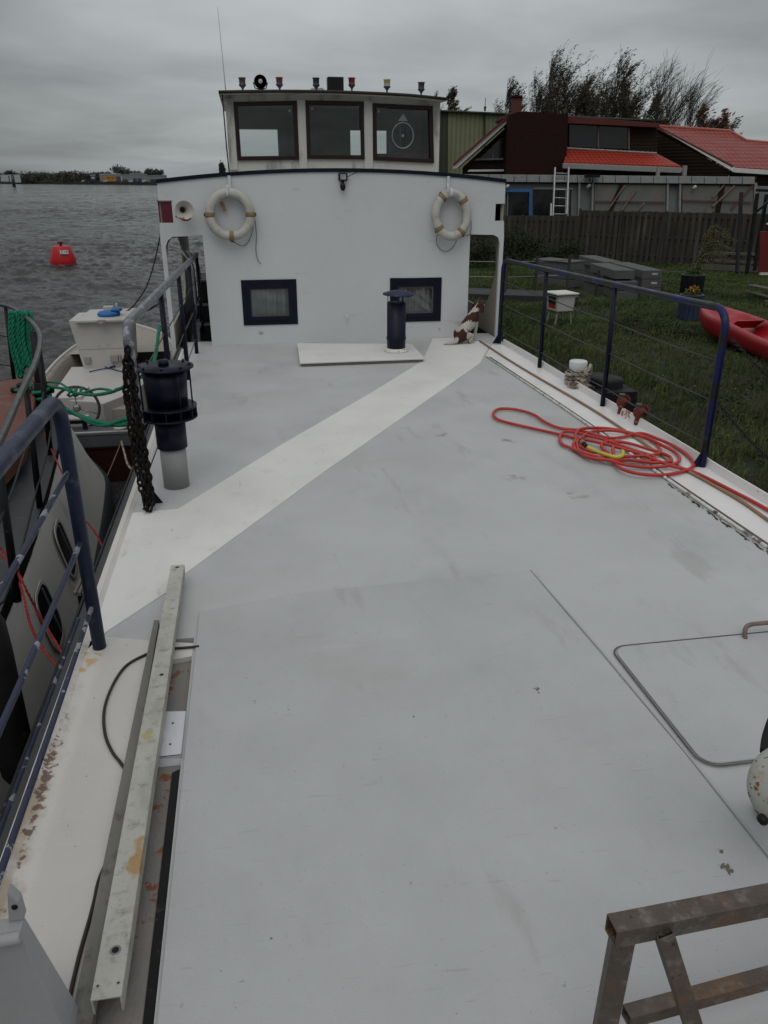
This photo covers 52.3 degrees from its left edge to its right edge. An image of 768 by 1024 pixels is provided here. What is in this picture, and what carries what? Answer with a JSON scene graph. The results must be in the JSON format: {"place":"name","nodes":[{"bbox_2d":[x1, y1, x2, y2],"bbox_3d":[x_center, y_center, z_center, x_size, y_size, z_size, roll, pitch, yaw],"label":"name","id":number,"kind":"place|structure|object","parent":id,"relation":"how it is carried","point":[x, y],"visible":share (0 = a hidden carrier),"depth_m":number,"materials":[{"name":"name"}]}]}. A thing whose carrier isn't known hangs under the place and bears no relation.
{"place":"outdoors","nodes":[
{"label":"outdoors","id":0,"kind":"place"},
{"bbox_2d":[0,181,156,184],"bbox_3d":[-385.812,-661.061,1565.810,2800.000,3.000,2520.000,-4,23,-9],"label":"bank","id":1,"kind":"structure","parent":0,"point":[88,183],"depth_m":704.57,"materials":[{"name":"green plant"}]},
{"bbox_2d":[0,175,20,181],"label":"waterside shed","id":2,"kind":"structure","parent":1,"relation":"on","point":[5,178],"depth_m":792.53,"materials":[{"name":"white"}]},
{"bbox_2d":[16,171,41,182],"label":"tree","id":3,"kind":"object","parent":1,"relation":"on","point":[30,176],"visible":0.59,"depth_m":800.72,"materials":[{"name":"green plant"}]},
{"bbox_2d":[28,171,53,181],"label":"tree","id":4,"kind":"object","parent":1,"relation":"on","point":[42,176],"visible":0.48,"depth_m":789.84,"materials":[{"name":"green plant"}]},
{"bbox_2d":[47,171,66,181],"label":"tree","id":5,"kind":"object","parent":1,"relation":"on","point":[55,177],"visible":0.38,"depth_m":761.12,"materials":[{"name":"green plant"}]},
{"bbox_2d":[56,170,78,180],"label":"tree","id":6,"kind":"object","parent":1,"relation":"on","point":[67,176],"visible":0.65,"depth_m":738.49,"materials":[{"name":"green plant"}]},
{"bbox_2d":[0,179,155,183],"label":"shore scrub","id":7,"kind":"object","parent":1,"relation":"on","point":[87,181],"visible":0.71,"depth_m":700.01,"materials":[{"name":"green plant"}]},
{"bbox_2d":[70,171,88,181],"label":"tree","id":8,"kind":"object","parent":1,"relation":"on","point":[79,174],"visible":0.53,"depth_m":728.18,"materials":[{"name":"green plant"}]},
{"bbox_2d":[99,174,120,181],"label":"commercial building","id":9,"kind":"structure","parent":1,"relation":"on","point":[112,177],"depth_m":674.06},
{"bbox_2d":[109,164,132,173],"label":"tree","id":10,"kind":"object","parent":1,"relation":"on","point":[118,170],"visible":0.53,"depth_m":698.93,"materials":[{"name":"green plant"}]},
{"bbox_2d":[121,173,147,181],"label":"warehouse","id":11,"kind":"structure","parent":1,"relation":"on","point":[139,177],"depth_m":639.74,"materials":[{"name":"grey metal"}]},
{"bbox_2d":[147,175,166,181],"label":"warehouse","id":12,"kind":"structure","parent":1,"relation":"on","point":[152,178],"depth_m":618.82,"materials":[{"name":"grey metal"}]},
{"bbox_2d":[0,184,205,509],"bbox_3d":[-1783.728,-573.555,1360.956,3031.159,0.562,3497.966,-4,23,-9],"label":"water","id":13,"kind":"structure","parent":0,"point":[109,235],"depth_m":42.85,"materials":[{"name":"grey liquid"}]},
{"bbox_2d":[218,160,225,172],"bbox_3d":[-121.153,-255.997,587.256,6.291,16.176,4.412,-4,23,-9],"label":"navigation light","id":14,"kind":"object","parent":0,"point":[222,168],"visible":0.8,"depth_m":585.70,"materials":[{"name":"green plastic"}]},
{"bbox_2d":[0,0,767,180],"label":"sky","id":15,"kind":"structure","parent":0,"point":[92,86],"materials":[{"name":"grey"}]},
{"bbox_2d":[468,288,579,302],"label":"path","id":16,"kind":"structure","parent":0,"point":[513,295],"depth_m":22.87,"materials":[{"name":"grey concrete"}]},
{"bbox_2d":[439,98,668,173],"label":"warehouse","id":17,"kind":"structure","parent":0,"point":[462,133],"depth_m":51.11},
{"bbox_2d":[578,255,620,265],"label":"concrete slab","id":18,"kind":"structure","parent":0,"point":[588,259],"depth_m":26.15,"materials":[{"name":"grey concrete"}]},
{"bbox_2d":[468,259,767,492],"bbox_3d":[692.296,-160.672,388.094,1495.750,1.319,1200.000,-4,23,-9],"label":"ground","id":19,"kind":"structure","parent":0,"point":[588,287],"depth_m":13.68,"materials":[{"name":"plant"}]},
{"bbox_2d":[446,85,471,110],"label":"tree","id":20,"kind":"object","parent":19,"relation":"on","point":[452,94],"visible":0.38,"depth_m":58.17,"materials":[{"name":"green plant"}]},
{"bbox_2d":[469,238,504,267],"bbox_3d":[3.621,-10.151,30.456,2.400,1.432,1.374,-4,23,-9],"label":"shrub","id":21,"kind":"object","parent":19,"relation":"on","point":[485,251],"visible":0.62,"depth_m":30.38,"materials":[{"name":"green plant"}]},
{"bbox_2d":[471,225,541,260],"bbox_3d":[5.034,-10.907,31.770,2.942,1.679,1.255,-4,23,-9],"label":"shrub","id":22,"kind":"object","parent":19,"relation":"on","point":[507,238],"visible":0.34,"depth_m":31.68,"materials":[{"name":"green plant"}]},
{"bbox_2d":[492,76,532,112],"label":"tree","id":23,"kind":"object","parent":19,"relation":"on","point":[509,94],"visible":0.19,"depth_m":56.30,"materials":[{"name":"green plant"}]},
{"bbox_2d":[469,214,577,259],"bbox_3d":[5.321,-11.818,33.689,6.087,1.916,0.139,2,23,4],"label":"fence","id":24,"kind":"object","parent":19,"relation":"on","point":[564,228],"visible":0.34,"depth_m":33.47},
{"bbox_2d":[504,228,556,262],"bbox_3d":[5.634,-10.633,31.425,2.443,1.441,1.232,-10,25,-22],"label":"shrub","id":25,"kind":"object","parent":19,"relation":"on","point":[517,246],"visible":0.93,"depth_m":31.28,"materials":[{"name":"green plant"}]},
{"bbox_2d":[469,255,599,296],"bbox_3d":[3.679,-7.109,23.505,5.366,1.122,0.857,2,23,4],"label":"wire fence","id":26,"kind":"object","parent":19,"relation":"on","point":[537,261],"visible":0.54,"depth_m":23.34,"materials":[{"name":"metal"}]},
{"bbox_2d":[537,95,565,113],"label":"tree","id":27,"kind":"object","parent":19,"relation":"on","point":[542,105],"visible":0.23,"depth_m":55.38,"materials":[{"name":"green plant"}]},
{"bbox_2d":[527,237,586,262],"bbox_3d":[6.859,-10.343,31.169,2.474,1.164,1.273,-4,23,-9],"label":"shrub","id":28,"kind":"object","parent":19,"relation":"on","point":[571,249],"visible":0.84,"depth_m":31.07,"materials":[{"name":"green plant"}]},
{"bbox_2d":[537,276,583,287],"bbox_3d":[5.712,-7.511,25.483,0.720,0.245,1.400,-17,28,-34],"label":"concrete slab","id":29,"kind":"object","parent":19,"relation":"on","point":[573,283],"depth_m":25.07,"materials":[{"name":"grey concrete"}]},
{"bbox_2d":[537,270,584,279],"bbox_3d":[5.712,-7.751,25.381,0.720,0.245,1.400,-17,28,-34],"label":"concrete slab","id":30,"kind":"object","parent":29,"relation":"on","point":[541,273],"depth_m":25.03,"materials":[{"name":"grey concrete"}]},
{"bbox_2d":[538,260,584,270],"bbox_3d":[5.677,-7.981,25.270,0.740,0.245,1.420,-17,28,-34],"label":"concrete slab","id":31,"kind":"object","parent":30,"relation":"on","point":[578,266],"depth_m":24.85,"materials":[{"name":"grey concrete"}]},
{"bbox_2d":[533,257,585,262],"bbox_3d":[5.652,-8.120,25.227,0.800,0.035,1.500,-17,28,-34],"label":"cover sheet","id":32,"kind":"object","parent":31,"relation":"on","point":[551,258],"visible":0.76,"depth_m":25.22,"materials":[{"name":"grey plastic"}]},
{"bbox_2d":[546,290,578,323],"bbox_3d":[4.228,-4.900,18.785,0.600,0.745,0.640,-8,24,-17],"label":"crate box","id":33,"kind":"object","parent":19,"relation":"on","point":[566,297],"visible":0.9,"depth_m":18.55,"materials":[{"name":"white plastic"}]},
{"bbox_2d":[452,95,681,183],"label":"house","id":34,"kind":"structure","parent":19,"relation":"on","point":[529,143],"depth_m":39.76,"materials":[{"name":"brown brick"}]},
{"bbox_2d":[475,135,503,159],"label":"window","id":35,"kind":"structure","parent":34,"relation":"in","point":[495,152],"depth_m":40.80,"materials":[{"name":"black glass"}]},
{"bbox_2d":[569,125,598,147],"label":"window","id":36,"kind":"structure","parent":34,"relation":"in","point":[586,136],"depth_m":40.48,"materials":[{"name":"black glass"}]},
{"bbox_2d":[599,126,629,149],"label":"window","id":37,"kind":"structure","parent":34,"relation":"in","point":[609,137],"depth_m":40.50,"materials":[{"name":"black glass"}]},
{"bbox_2d":[528,43,621,116],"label":"tree","id":38,"kind":"object","parent":19,"relation":"on","point":[554,86],"visible":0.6,"depth_m":55.80,"materials":[{"name":"green plant"}]},
{"bbox_2d":[567,78,607,116],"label":"tree","id":39,"kind":"object","parent":19,"relation":"on","point":[579,110],"visible":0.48,"depth_m":56.24,"materials":[{"name":"green plant"}]},
{"bbox_2d":[581,95,619,117],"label":"tree","id":40,"kind":"object","parent":19,"relation":"on","point":[591,109],"visible":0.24,"depth_m":55.84,"materials":[{"name":"green plant"}]},
{"bbox_2d":[568,45,664,118],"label":"tree","id":41,"kind":"object","parent":19,"relation":"on","point":[614,96],"visible":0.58,"depth_m":56.75,"materials":[{"name":"green plant"}]},
{"bbox_2d":[466,165,767,215],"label":"workshop","id":42,"kind":"structure","parent":19,"relation":"on","point":[525,195],"depth_m":36.29,"materials":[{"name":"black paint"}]},
{"bbox_2d":[505,189,531,215],"bbox_3d":[6.137,-14.084,36.531,1.587,1.859,0.260,0,23,0],"label":"window","id":43,"kind":"structure","parent":42,"relation":"in","point":[519,201],"depth_m":36.40,"materials":[{"name":"black glass"}]},
{"bbox_2d":[533,188,572,215],"bbox_3d":[7.854,-14.123,36.569,1.879,1.902,0.160,0,23,0],"label":"window","id":44,"kind":"structure","parent":42,"relation":"in","point":[542,199],"depth_m":36.40,"materials":[{"name":"black glass"}]},
{"bbox_2d":[550,167,569,215],"bbox_3d":[7.912,-14.301,35.266,0.790,2.310,1.899,3,23,8],"label":"ladder","id":45,"kind":"object","parent":42,"relation":"attached to","point":[552,213],"visible":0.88,"depth_m":35.34,"materials":[{"name":"metal"}]},
{"bbox_2d":[603,286,637,299],"bbox_3d":[6.936,-6.448,22.977,0.620,0.245,1.300,-1,23,-1],"label":"concrete slab","id":46,"kind":"object","parent":19,"relation":"on","point":[622,294],"depth_m":22.40,"materials":[{"name":"grey concrete"}]},
{"bbox_2d":[603,276,637,289],"bbox_3d":[6.902,-6.703,22.912,0.620,0.245,1.350,-1,23,-1],"label":"concrete slab","id":47,"kind":"object","parent":46,"relation":"on","point":[632,282],"depth_m":22.29,"materials":[{"name":"grey concrete"}]},
{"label":"timber batten","id":48,"kind":"object","parent":47,"relation":"on","visible":0},
{"bbox_2d":[590,263,634,278],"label":"concrete slab","id":49,"kind":"structure","parent":48,"relation":"on","point":[610,270],"depth_m":22.69,"materials":[{"name":"grey concrete"}]},
{"bbox_2d":[608,78,649,118],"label":"tree","id":50,"kind":"object","parent":19,"relation":"on","point":[628,110],"visible":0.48,"depth_m":56.49,"materials":[{"name":"green plant"}]},
{"bbox_2d":[642,89,667,122],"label":"tree","id":51,"kind":"object","parent":19,"relation":"on","point":[650,113],"visible":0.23,"depth_m":55.82,"materials":[{"name":"green plant"}]},
{"bbox_2d":[653,84,680,124],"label":"tree","id":52,"kind":"object","parent":19,"relation":"on","point":[665,120],"visible":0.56,"depth_m":54.86,"materials":[{"name":"green plant"}]},
{"bbox_2d":[575,208,767,265],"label":"fence","id":53,"kind":"object","parent":19,"relation":"on","point":[650,236],"visible":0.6,"depth_m":31.72,"materials":[{"name":"brown wood"}]},
{"bbox_2d":[650,47,728,126],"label":"tree","id":54,"kind":"object","parent":19,"relation":"on","point":[694,95],"visible":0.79,"depth_m":56.01,"materials":[{"name":"green plant"}]},
{"bbox_2d":[676,285,704,319],"bbox_3d":[7.635,-5.241,19.461,0.596,0.841,0.596,-4,23,-9],"label":"planter","id":55,"kind":"object","parent":19,"relation":"on","point":[688,312],"visible":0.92,"depth_m":19.32,"materials":[{"name":"blue paint"}]},
{"bbox_2d":[679,267,705,293],"bbox_3d":[9.041,-6.737,22.924,0.674,0.888,0.674,-4,23,-9],"label":"planter","id":56,"kind":"object","parent":19,"relation":"on","point":[696,278],"visible":0.81,"depth_m":22.71,"materials":[{"name":"black paint"}]},
{"bbox_2d":[657,125,767,185],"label":"house","id":57,"kind":"structure","parent":19,"relation":"on","point":[691,148],"depth_m":42.69,"materials":[{"name":"tile"}]},
{"bbox_2d":[690,101,738,161],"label":"tree","id":58,"kind":"object","parent":19,"relation":"on","point":[701,116],"visible":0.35,"depth_m":53.44,"materials":[{"name":"green plant"}]},
{"bbox_2d":[692,224,737,271],"bbox_3d":[9.558,-7.431,22.722,1.134,1.809,0.835,-4,23,-9],"label":"sapling","id":59,"kind":"object","parent":19,"relation":"on","point":[703,249],"visible":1,"depth_m":22.55,"materials":[{"name":"green plant"}]},
{"bbox_2d":[707,108,742,171],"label":"tree","id":60,"kind":"object","parent":19,"relation":"on","point":[724,122],"visible":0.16,"depth_m":53.07,"materials":[{"name":"green plant"}]},
{"bbox_2d":[701,263,758,272],"bbox_3d":[13.536,-9.207,29.572,2.906,0.220,0.250,11,25,25],"label":"timber plank","id":61,"kind":"object","parent":19,"relation":"on","point":[725,267],"visible":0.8,"depth_m":29.71,"materials":[{"name":"grey wood"}]},
{"bbox_2d":[701,258,753,263],"bbox_3d":[13.421,-9.455,29.556,2.907,0.130,0.220,11,25,25],"label":"timber plank","id":62,"kind":"object","parent":61,"relation":"on","point":[734,261],"depth_m":29.60,"materials":[{"name":"grey wood"}]},
{"bbox_2d":[699,306,767,361],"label":"kayak","id":63,"kind":"object","parent":19,"relation":"on","point":[748,333],"visible":0.76,"depth_m":15.84,"materials":[{"name":"red plastic"}]},
{"bbox_2d":[735,192,742,273],"bbox_3d":[11.564,-9.093,25.472,0.117,2.457,1.324,4,23,9],"label":"steel post","id":64,"kind":"object","parent":19,"relation":"on","point":[738,243],"visible":1,"depth_m":25.44,"materials":[{"name":"black paint"}]},
{"bbox_2d":[745,189,767,273],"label":"steel gantry","id":65,"kind":"object","parent":19,"relation":"on","point":[763,207],"visible":0.95,"depth_m":25.57,"materials":[{"name":"black paint"}]},
{"label":"water","id":66,"kind":"structure","parent":0,"visible":0},
{"bbox_2d":[0,303,114,810],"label":"moored ship","id":67,"kind":"object","parent":66,"relation":"on","point":[30,479],"visible":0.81,"depth_m":6.08,"materials":[{"name":"grey paint"}]},
{"bbox_2d":[0,614,30,784],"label":"fender","id":68,"kind":"object","parent":67,"relation":"hanging from","point":[14,737],"visible":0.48,"depth_m":3.87,"materials":[{"name":"black rubber"}]},
{"bbox_2d":[8,310,34,378],"bbox_3d":[-4.045,-1.880,8.806,0.338,0.755,0.192,6,24,14],"label":"rope coil","id":69,"kind":"object","parent":67,"relation":"hanging from","point":[19,327],"visible":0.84,"depth_m":8.75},
{"bbox_2d":[0,553,55,666],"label":"tie rope","id":70,"kind":"object","parent":67,"relation":"attached to","point":[30,624],"visible":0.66,"depth_m":4.53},
{"bbox_2d":[0,547,61,653],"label":"tie rope","id":71,"kind":"object","parent":67,"relation":"attached to","point":[37,612],"visible":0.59,"depth_m":4.72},
{"bbox_2d":[43,432,101,546],"bbox_3d":[-2.778,-0.203,6.916,0.097,0.406,2.410,-14,27,-30],"label":"tie rope","id":72,"kind":"object","parent":67,"relation":"attached to","point":[93,530],"visible":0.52,"depth_m":6.87,"materials":[{"name":"red fabric"}]},
{"bbox_2d":[14,325,160,400],"bbox_3d":[-2.740,-1.328,7.600,0.806,1.024,3.253,-19,29,-37],"label":"mooring rope","id":73,"kind":"object","parent":67,"relation":"attached to","point":[86,393],"visible":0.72,"depth_m":7.82,"materials":[{"name":"fabric"}]},
{"bbox_2d":[65,407,132,426],"bbox_3d":[-2.725,-0.998,7.196,0.216,0.667,3.488,-15,27,-31],"label":"mooring rope","id":74,"kind":"object","parent":67,"relation":"attached to","point":[122,422],"visible":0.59,"depth_m":7.00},
{"bbox_2d":[50,241,76,266],"bbox_3d":[-15.400,-12.226,37.477,1.136,1.420,1.136,5,24,12],"label":"mooring buoy","id":75,"kind":"object","parent":66,"relation":"on","point":[61,255],"visible":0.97,"depth_m":37.08,"materials":[{"name":"red paint"}]},
{"bbox_2d":[45,308,172,481],"bbox_3d":[-4.459,-2.110,12.915,2.216,2.192,5.908,-4,23,-9],"label":"workboat","id":76,"kind":"object","parent":66,"relation":"on","point":[99,343],"visible":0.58,"depth_m":12.23,"materials":[{"name":"paint"}]},
{"bbox_2d":[97,307,122,316],"bbox_3d":[-4.426,-3.232,12.638,0.403,0.120,0.360,-4,23,-9],"label":"blue cap","id":77,"kind":"object","parent":76,"relation":"on","point":[114,312],"visible":1,"depth_m":12.55,"materials":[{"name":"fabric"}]},
{"bbox_2d":[103,303,117,310],"bbox_3d":[-4.442,-3.307,12.725,0.230,0.170,0.080,-4,23,-9],"label":"bottle","id":78,"kind":"object","parent":76,"relation":"on","point":[108,307],"visible":0.49,"depth_m":12.68,"materials":[{"name":"white paint"}]},
{"bbox_2d":[120,440,130,469],"bbox_3d":[-2.999,-0.749,9.282,0.141,0.599,2.380,-11,25,-25],"label":"rope","id":79,"kind":"object","parent":76,"relation":"attached to","point":[125,457],"visible":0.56,"depth_m":9.87,"materials":[{"name":"beige fabric"}]},
{"bbox_2d":[126,236,159,310],"bbox_3d":[-4.356,-3.821,12.997,1.757,1.813,0.280,-16,28,-33],"label":"shore cable","id":80,"kind":"object","parent":76,"relation":"hanging from","point":[149,276],"visible":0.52,"depth_m":13.28,"materials":[{"name":"black paint"}]},
{"bbox_2d":[0,7,767,1023],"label":"barge","id":81,"kind":"object","parent":66,"relation":"on","point":[466,717],"visible":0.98,"depth_m":3.88,"materials":[{"name":"white paint"}]},
{"bbox_2d":[73,566,93,603],"bbox_3d":[-1.859,0.514,5.045,0.192,0.190,0.399,-4,23,-9],"label":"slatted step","id":82,"kind":"object","parent":81,"relation":"attached to","point":[78,589],"visible":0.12,"depth_m":4.88,"materials":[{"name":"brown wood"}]},
{"bbox_2d":[75,620,159,1023],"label":"timber batten","id":83,"kind":"object","parent":81,"relation":"on","point":[85,1015],"visible":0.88,"depth_m":2.68,"materials":[{"name":"beige wood"}]},
{"bbox_2d":[69,645,198,995],"bbox_3d":[-1.087,1.076,3.065,0.352,0.014,2.009,-1,23,-2],"label":"cable","id":84,"kind":"object","parent":81,"relation":"on","point":[82,943],"visible":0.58,"depth_m":2.67,"materials":[{"name":"black rubber"}]},
{"bbox_2d":[90,565,184,1014],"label":"steel beam","id":85,"kind":"structure","parent":81,"relation":"on","point":[111,978],"depth_m":2.77,"materials":[{"name":"grey metal"}]},
{"bbox_2d":[122,345,155,512],"bbox_3d":[-1.705,-0.556,5.437,0.130,1.180,0.176,-16,28,-33],"label":"chain","id":86,"kind":"object","parent":81,"relation":"on","point":[147,486],"visible":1,"depth_m":5.46,"materials":[{"name":"black metal"}]},
{"bbox_2d":[204,188,260,263],"bbox_3d":[-2.066,-3.883,10.635,0.730,1.005,0.187,-4,23,-9],"label":"lifebuoy","id":87,"kind":"object","parent":81,"relation":"hanging from","point":[243,199],"visible":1,"depth_m":10.53,"materials":[{"name":"white paint"}]},
{"bbox_2d":[233,101,298,160],"bbox_3d":[-1.670,-5.431,11.151,0.884,0.772,0.059,-4,23,-9],"label":"wheelhouse window","id":88,"kind":"structure","parent":81,"relation":"in","point":[254,103],"depth_m":11.11,"materials":[{"name":"black glass"}]},
{"bbox_2d":[241,279,297,325],"bbox_3d":[-1.643,-3.022,11.253,0.778,0.630,0.173,-4,23,-9],"label":"window","id":89,"kind":"structure","parent":81,"relation":"in","point":[274,301],"depth_m":11.25,"materials":[{"name":"blue paint"}]},
{"bbox_2d":[305,100,364,158],"bbox_3d":[-0.702,-5.508,11.294,0.842,0.756,0.059,-4,23,-9],"label":"wheelhouse window","id":90,"kind":"structure","parent":81,"relation":"in","point":[308,102],"depth_m":11.25,"materials":[{"name":"black glass"}]},
{"bbox_2d":[372,103,433,162],"bbox_3d":[0.284,-5.551,11.484,0.924,0.782,0.111,-4,23,-9],"label":"wheelhouse window","id":91,"kind":"structure","parent":81,"relation":"in","point":[375,105],"depth_m":11.44,"materials":[{"name":"black glass"}]},
{"bbox_2d":[390,277,441,321],"bbox_3d":[0.459,-3.147,11.583,0.770,0.628,0.173,-4,23,-9],"label":"window","id":92,"kind":"structure","parent":81,"relation":"in","point":[425,305],"depth_m":11.59,"materials":[{"name":"blue paint"}]},
{"bbox_2d":[431,187,471,251],"bbox_3d":[0.968,-4.133,11.082,0.613,0.862,0.203,-4,23,-9],"label":"lifebuoy","id":93,"kind":"object","parent":81,"relation":"hanging from","point":[461,198],"visible":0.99,"depth_m":11.00,"materials":[{"name":"white paint"}]},
{"bbox_2d":[444,301,485,344],"bbox_3d":[1.228,-2.756,11.454,0.318,0.574,0.874,15,27,31],"label":"dog","id":94,"kind":"object","parent":81,"relation":"on","point":[465,327],"visible":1,"depth_m":11.38},
{"bbox_2d":[564,364,593,388],"bbox_3d":[2.249,-1.581,9.034,0.338,0.254,0.409,-4,23,-9],"label":"mooring rope","id":95,"kind":"object","parent":81,"relation":"attached to","point":[586,373],"visible":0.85,"depth_m":8.96,"materials":[{"name":"beige fabric"}]},
{"bbox_2d":[479,340,767,521],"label":"hose","id":96,"kind":"object","parent":81,"relation":"on","point":[757,512],"visible":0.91,"depth_m":7.10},
{"bbox_2d":[492,407,767,511],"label":"garden hose","id":97,"kind":"object","parent":81,"relation":"on","point":[616,444],"visible":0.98,"depth_m":6.81,"materials":[{"name":"red rubber"}]},
{"bbox_2d":[578,438,624,458],"bbox_3d":[1.852,-0.545,6.752,0.503,0.048,0.222,21,31,41],"label":"hose end","id":98,"kind":"object","parent":97,"relation":"on","point":[582,442],"visible":1,"depth_m":6.65,"materials":[{"name":"yellow plastic"}]},
{"bbox_2d":[593,883,767,1023],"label":"steel trestle","id":99,"kind":"object","parent":81,"relation":"on","point":[663,925],"visible":1,"depth_m":1.89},
{"bbox_2d":[718,403,767,459],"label":"chain","id":100,"kind":"object","parent":81,"relation":"hanging from","point":[747,437],"visible":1,"depth_m":5.95,"materials":[{"name":"black paint"}]},
{"bbox_2d":[731,337,767,377],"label":"chain","id":101,"kind":"object","parent":81,"relation":"hanging from","point":[749,358],"visible":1,"depth_m":5.79,"materials":[{"name":"black paint"}]},
{"bbox_3d":[7.674,-6.895,24.029,0.726,0.244,2.480,-4,23,-9],"label":"concrete slab","id":102,"kind":"object","parent":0,"visible":0},
{"bbox_2d":[632,277,661,287],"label":"concrete slab","id":103,"kind":"structure","parent":102,"relation":"on","point":[649,283],"depth_m":22.81,"materials":[{"name":"concrete"}]},
{"bbox_2d":[611,262,662,278],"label":"concrete slab","id":104,"kind":"structure","parent":103,"relation":"on","point":[643,272],"depth_m":22.86,"materials":[{"name":"concrete"}]},
{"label":"trestle block","id":105,"kind":"object","parent":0,"visible":0},
{"bbox_2d":[744,290,767,297],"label":"timber plank","id":106,"kind":"object","parent":105,"relation":"on","point":[758,294],"visible":1,"depth_m":22.75,"materials":[{"name":"grey wood"}]},
{"bbox_2d":[747,284,767,290],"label":"timber plank","id":107,"kind":"object","parent":106,"relation":"on","point":[758,286],"visible":1,"depth_m":22.95,"materials":[{"name":"grey wood"}]},
{"bbox_2d":[758,223,767,274],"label":"red board","id":108,"kind":"object","parent":105,"relation":"on","point":[763,256],"visible":1,"depth_m":20.96,"materials":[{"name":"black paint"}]},
{"bbox_3d":[12.343,-9.815,30.007,0.090,0.180,0.090,-4,23,-9],"label":"bearer","id":109,"kind":"object","parent":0,"visible":0},
{"bbox_2d":[698,251,754,255],"bbox_3d":[13.322,-9.724,29.460,2.795,0.090,0.180,11,25,25],"label":"timber plank","id":110,"kind":"object","parent":109,"relation":"on","point":[741,253],"visible":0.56,"depth_m":29.46,"materials":[{"name":"grey wood"}]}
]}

